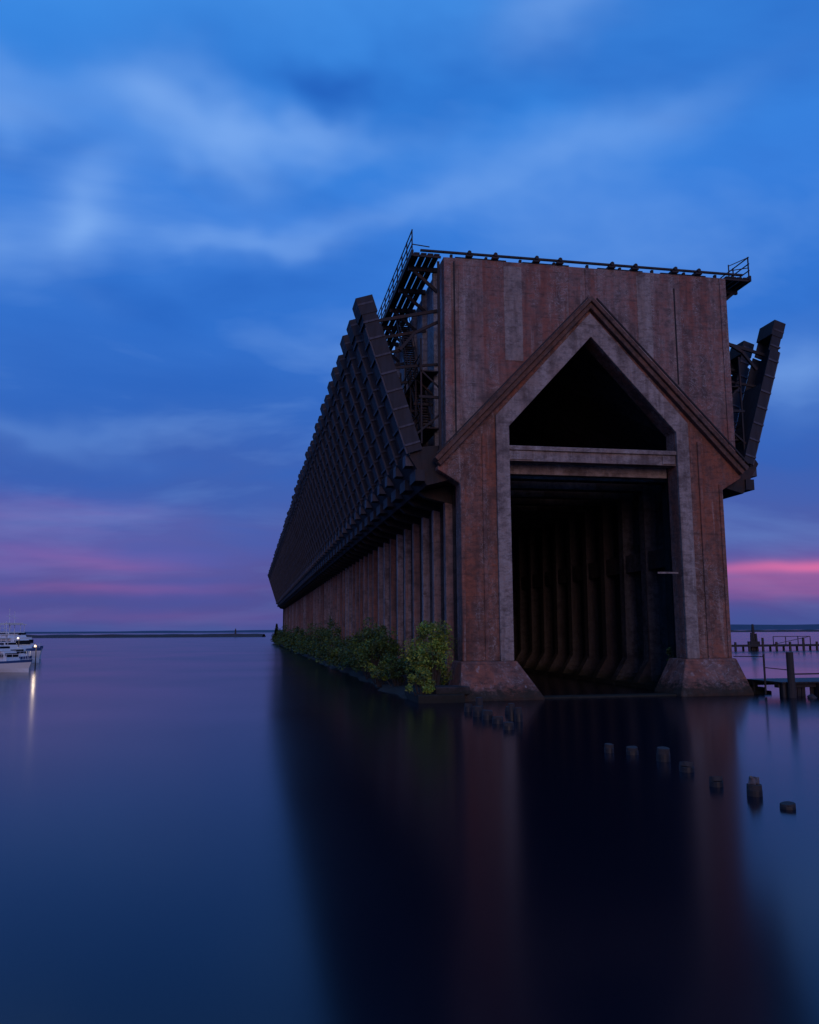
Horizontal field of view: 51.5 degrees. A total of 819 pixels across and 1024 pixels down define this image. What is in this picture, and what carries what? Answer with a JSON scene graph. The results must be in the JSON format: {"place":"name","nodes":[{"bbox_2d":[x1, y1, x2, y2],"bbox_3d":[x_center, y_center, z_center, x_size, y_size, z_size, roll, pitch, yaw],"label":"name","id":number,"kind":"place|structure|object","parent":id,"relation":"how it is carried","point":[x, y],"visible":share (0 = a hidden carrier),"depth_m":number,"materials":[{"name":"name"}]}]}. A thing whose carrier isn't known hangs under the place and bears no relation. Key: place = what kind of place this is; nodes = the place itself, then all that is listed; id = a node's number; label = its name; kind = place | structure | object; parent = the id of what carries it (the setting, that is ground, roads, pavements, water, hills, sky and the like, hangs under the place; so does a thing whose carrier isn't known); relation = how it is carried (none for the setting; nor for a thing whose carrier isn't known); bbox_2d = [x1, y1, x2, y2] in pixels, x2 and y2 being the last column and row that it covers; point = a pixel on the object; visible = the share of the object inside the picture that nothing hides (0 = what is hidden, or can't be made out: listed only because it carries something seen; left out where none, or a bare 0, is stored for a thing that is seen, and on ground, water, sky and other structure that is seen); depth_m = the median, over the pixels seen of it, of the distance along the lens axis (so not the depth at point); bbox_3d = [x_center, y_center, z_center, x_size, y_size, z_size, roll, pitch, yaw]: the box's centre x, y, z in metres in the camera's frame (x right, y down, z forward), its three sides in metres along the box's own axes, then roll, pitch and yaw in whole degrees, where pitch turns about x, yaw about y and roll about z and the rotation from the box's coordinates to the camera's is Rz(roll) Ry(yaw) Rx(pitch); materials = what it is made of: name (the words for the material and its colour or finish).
{"place":"outdoors","nodes":[
{"label":"outdoors","id":0,"kind":"place"},
{"bbox_2d":[1,630,274,633],"bbox_3d":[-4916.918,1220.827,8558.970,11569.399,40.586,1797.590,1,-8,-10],"label":"hills","id":1,"kind":"structure","parent":0,"point":[249,631],"depth_m":8936.48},
{"bbox_2d":[281,645,441,698],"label":"earth bank","id":2,"kind":"structure","parent":0,"point":[399,690],"depth_m":64.92,"materials":[{"name":"black soil"}]},
{"bbox_2d":[273,624,278,639],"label":"pine tree","id":3,"kind":"object","parent":2,"relation":"on","point":[276,626],"visible":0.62,"depth_m":285.81,"materials":[{"name":"green plant"}]},
{"bbox_2d":[270,616,373,671],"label":"shoreline shrubs","id":4,"kind":"object","parent":2,"relation":"on","point":[316,647],"visible":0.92,"depth_m":104.39,"materials":[{"name":"green plant"}]},
{"bbox_2d":[342,617,399,678],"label":"bush","id":5,"kind":"object","parent":2,"relation":"on","point":[357,639],"visible":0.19,"depth_m":69.20,"materials":[{"name":"green plant"}]},
{"bbox_2d":[363,661,388,686],"bbox_3d":[-2.043,11.576,60.696,2.036,1.832,3.225,-3,-9,21],"label":"bush","id":6,"kind":"object","parent":2,"relation":"on","point":[374,668],"visible":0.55,"depth_m":60.23,"materials":[{"name":"green plant"}]},
{"bbox_2d":[352,623,405,684],"bbox_3d":[-2.026,10.596,63.580,4.029,4.582,5.022,-3,-9,20],"label":"bush","id":7,"kind":"object","parent":2,"relation":"on","point":[373,641],"visible":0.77,"depth_m":62.82,"materials":[{"name":"green plant"}]},
{"bbox_2d":[373,653,412,686],"bbox_3d":[-1.059,10.883,58.132,3.101,2.485,3.311,0,-8,0],"label":"bush","id":8,"kind":"object","parent":2,"relation":"on","point":[393,670],"visible":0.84,"depth_m":57.72,"materials":[{"name":"green plant"}]},
{"bbox_2d":[405,667,435,695],"bbox_3d":[0.691,9.829,48.656,1.737,1.907,2.022,-2,-8,11],"label":"bush","id":9,"kind":"object","parent":2,"relation":"on","point":[425,675],"visible":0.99,"depth_m":48.23,"materials":[{"name":"green plant"}]},
{"bbox_2d":[402,649,445,686],"bbox_3d":[1.121,10.139,54.855,3.130,3.024,3.410,-1,-8,3],"label":"bush","id":10,"kind":"object","parent":2,"relation":"on","point":[414,672],"visible":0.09,"depth_m":54.05,"materials":[{"name":"green plant"}]},
{"bbox_2d":[400,619,457,685],"bbox_3d":[1.315,8.739,50.856,3.507,4.667,3.173,1,-8,-10],"label":"bush","id":11,"kind":"object","parent":2,"relation":"on","point":[437,645],"visible":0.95,"depth_m":50.82,"materials":[{"name":"green plant"}]},
{"bbox_2d":[0,632,818,1023],"bbox_3d":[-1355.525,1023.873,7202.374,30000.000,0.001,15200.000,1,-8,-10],"label":"water","id":12,"kind":"structure","parent":0,"point":[228,830],"depth_m":15.85,"materials":[{"name":"blue liquid"}]},
{"bbox_2d":[0,621,31,659],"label":"motor yacht","id":13,"kind":"object","parent":12,"relation":"on","point":[15,648],"visible":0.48,"depth_m":99.11,"materials":[{"name":"white plastic"}]},
{"bbox_2d":[0,638,32,671],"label":"motor yacht","id":14,"kind":"object","parent":12,"relation":"on","point":[11,661],"visible":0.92,"depth_m":88.29,"materials":[{"name":"white plastic"}]},
{"bbox_2d":[0,613,41,662],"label":"motor yacht","id":15,"kind":"object","parent":12,"relation":"on","point":[25,643],"visible":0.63,"depth_m":119.71,"materials":[{"name":"white plastic"}]},
{"bbox_2d":[0,620,42,658],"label":"motor yacht","id":16,"kind":"object","parent":12,"relation":"on","point":[24,636],"visible":0.25,"depth_m":136.77,"materials":[{"name":"white plastic"}]},
{"bbox_2d":[34,645,36,668],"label":"dock lamp","id":17,"kind":"object","parent":12,"relation":"in","point":[35,655],"visible":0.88,"depth_m":96.98,"materials":[{"name":"metal"}]},
{"bbox_2d":[26,634,265,637],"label":"breakwater","id":18,"kind":"object","parent":12,"relation":"on","point":[142,635],"visible":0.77,"depth_m":734.99,"materials":[{"name":"stone"}]},
{"bbox_2d":[464,704,471,711],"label":"wooden piling","id":19,"kind":"object","parent":12,"relation":"in","point":[467,707],"visible":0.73,"depth_m":42.30,"materials":[{"name":"brown wood"}]},
{"bbox_2d":[472,706,482,716],"bbox_3d":[3.242,9.916,40.101,0.529,1.496,0.518,1,-8,-10],"label":"wooden piling","id":20,"kind":"object","parent":12,"relation":"in","point":[477,711],"visible":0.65,"depth_m":39.97,"materials":[{"name":"brown wood"}]},
{"bbox_2d":[482,709,492,719],"bbox_3d":[3.542,9.733,38.629,0.514,1.455,0.511,1,-8,-10],"label":"wooden piling","id":21,"kind":"object","parent":12,"relation":"in","point":[487,714],"visible":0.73,"depth_m":38.51,"materials":[{"name":"brown wood"}]},
{"bbox_2d":[492,716,502,723],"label":"wooden piling","id":22,"kind":"object","parent":12,"relation":"in","point":[497,719],"visible":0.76,"depth_m":36.87,"materials":[{"name":"brown wood"}]},
{"bbox_2d":[503,721,513,729],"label":"wooden piling","id":23,"kind":"object","parent":12,"relation":"in","point":[508,725],"visible":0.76,"depth_m":34.59,"materials":[{"name":"brown wood"}]},
{"bbox_2d":[508,703,514,720],"bbox_3d":[4.616,9.513,38.255,0.319,1.762,0.318,1,-8,-10],"label":"wooden piling","id":24,"kind":"object","parent":12,"relation":"in","point":[511,711],"visible":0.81,"depth_m":38.21,"materials":[{"name":"brown wood"}]},
{"bbox_2d":[515,707,522,721],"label":"wooden piling","id":25,"kind":"object","parent":12,"relation":"in","point":[518,715],"visible":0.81,"depth_m":37.75,"materials":[{"name":"brown wood"}]},
{"bbox_2d":[268,229,785,702],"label":"ore dock","id":26,"kind":"object","parent":12,"relation":"in","point":[511,474],"visible":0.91,"depth_m":56.53,"materials":[{"name":"concrete"}]},
{"bbox_2d":[604,743,613,752],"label":"wooden piling","id":27,"kind":"object","parent":12,"relation":"in","point":[608,747],"visible":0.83,"depth_m":27.96,"materials":[{"name":"brown wood"}]},
{"bbox_2d":[626,746,638,754],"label":"wooden piling","id":28,"kind":"object","parent":12,"relation":"in","point":[631,750],"visible":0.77,"depth_m":27.43,"materials":[{"name":"brown wood"}]},
{"bbox_2d":[656,746,669,761],"bbox_3d":[7.817,7.961,26.108,0.417,1.434,0.457,1,-8,-10],"label":"wooden piling","id":29,"kind":"object","parent":12,"relation":"in","point":[663,754],"visible":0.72,"depth_m":26.00,"materials":[{"name":"brown wood"}]},
{"bbox_2d":[679,761,693,772],"bbox_3d":[7.889,7.746,24.137,0.441,1.309,0.448,1,-8,-10],"label":"wooden piling","id":30,"kind":"object","parent":12,"relation":"in","point":[686,766],"visible":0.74,"depth_m":24.07,"materials":[{"name":"brown wood"}]},
{"bbox_2d":[709,776,723,787],"bbox_3d":[7.910,7.434,21.821,0.357,1.277,0.383,1,-8,-10],"label":"wooden piling","id":31,"kind":"object","parent":12,"relation":"in","point":[716,781],"visible":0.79,"depth_m":21.79,"materials":[{"name":"brown wood"}]},
{"bbox_2d":[747,624,759,649],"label":"mooring dolphin","id":32,"kind":"object","parent":12,"relation":"in","point":[753,639],"visible":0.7,"depth_m":164.50,"materials":[{"name":"brown wood"}]},
{"bbox_2d":[746,783,762,796],"bbox_3d":[8.398,7.254,20.589,0.380,1.278,0.372,1,-8,-10],"label":"wooden piling","id":33,"kind":"object","parent":12,"relation":"in","point":[752,790],"visible":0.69,"depth_m":20.52,"materials":[{"name":"brown wood"}]},
{"bbox_2d":[748,776,759,784],"bbox_3d":[8.408,6.536,20.703,0.190,0.244,0.496,-8,-11,44],"label":"seagull","id":34,"kind":"object","parent":33,"relation":"on","point":[753,780],"visible":1,"depth_m":20.60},
{"bbox_2d":[747,680,771,693],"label":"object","id":35,"kind":"structure","parent":12,"relation":"in","point":[760,690],"depth_m":53.25,"materials":[{"name":"black"}]},
{"bbox_2d":[731,629,818,631],"bbox_3d":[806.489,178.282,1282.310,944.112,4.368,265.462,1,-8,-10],"label":"breakwater","id":36,"kind":"object","parent":12,"relation":"on","point":[808,630],"visible":0.31,"depth_m":1296.05,"materials":[{"name":"stone"}]},
{"bbox_2d":[732,636,818,650],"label":"marina pier","id":37,"kind":"structure","parent":12,"relation":"in","point":[776,645],"depth_m":164.39,"materials":[{"name":"brown wood"}]},
{"bbox_2d":[733,652,818,697],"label":"wooden pier","id":38,"kind":"structure","parent":12,"relation":"in","point":[789,684],"depth_m":50.84,"materials":[{"name":"brown wood"}]},
{"bbox_2d":[780,801,795,809],"bbox_3d":[8.523,7.108,19.056,0.361,1.145,0.355,1,-8,-10],"label":"wooden piling","id":39,"kind":"object","parent":12,"relation":"in","point":[787,805],"visible":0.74,"depth_m":19.01,"materials":[{"name":"brown wood"}]},
{"bbox_2d":[807,694,816,698],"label":"shore rocks","id":40,"kind":"object","parent":12,"relation":"in","point":[811,696],"visible":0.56,"depth_m":49.41,"materials":[{"name":"stone"}]},
{"bbox_2d":[0,0,818,631],"label":"sky","id":41,"kind":"structure","parent":0,"point":[199,198],"materials":[{"name":"blue"}]},
{"bbox_2d":[730,624,818,629],"bbox_3d":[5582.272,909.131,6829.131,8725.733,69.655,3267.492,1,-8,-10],"label":"hills","id":42,"kind":"structure","parent":0,"point":[775,627],"depth_m":6861.27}
]}

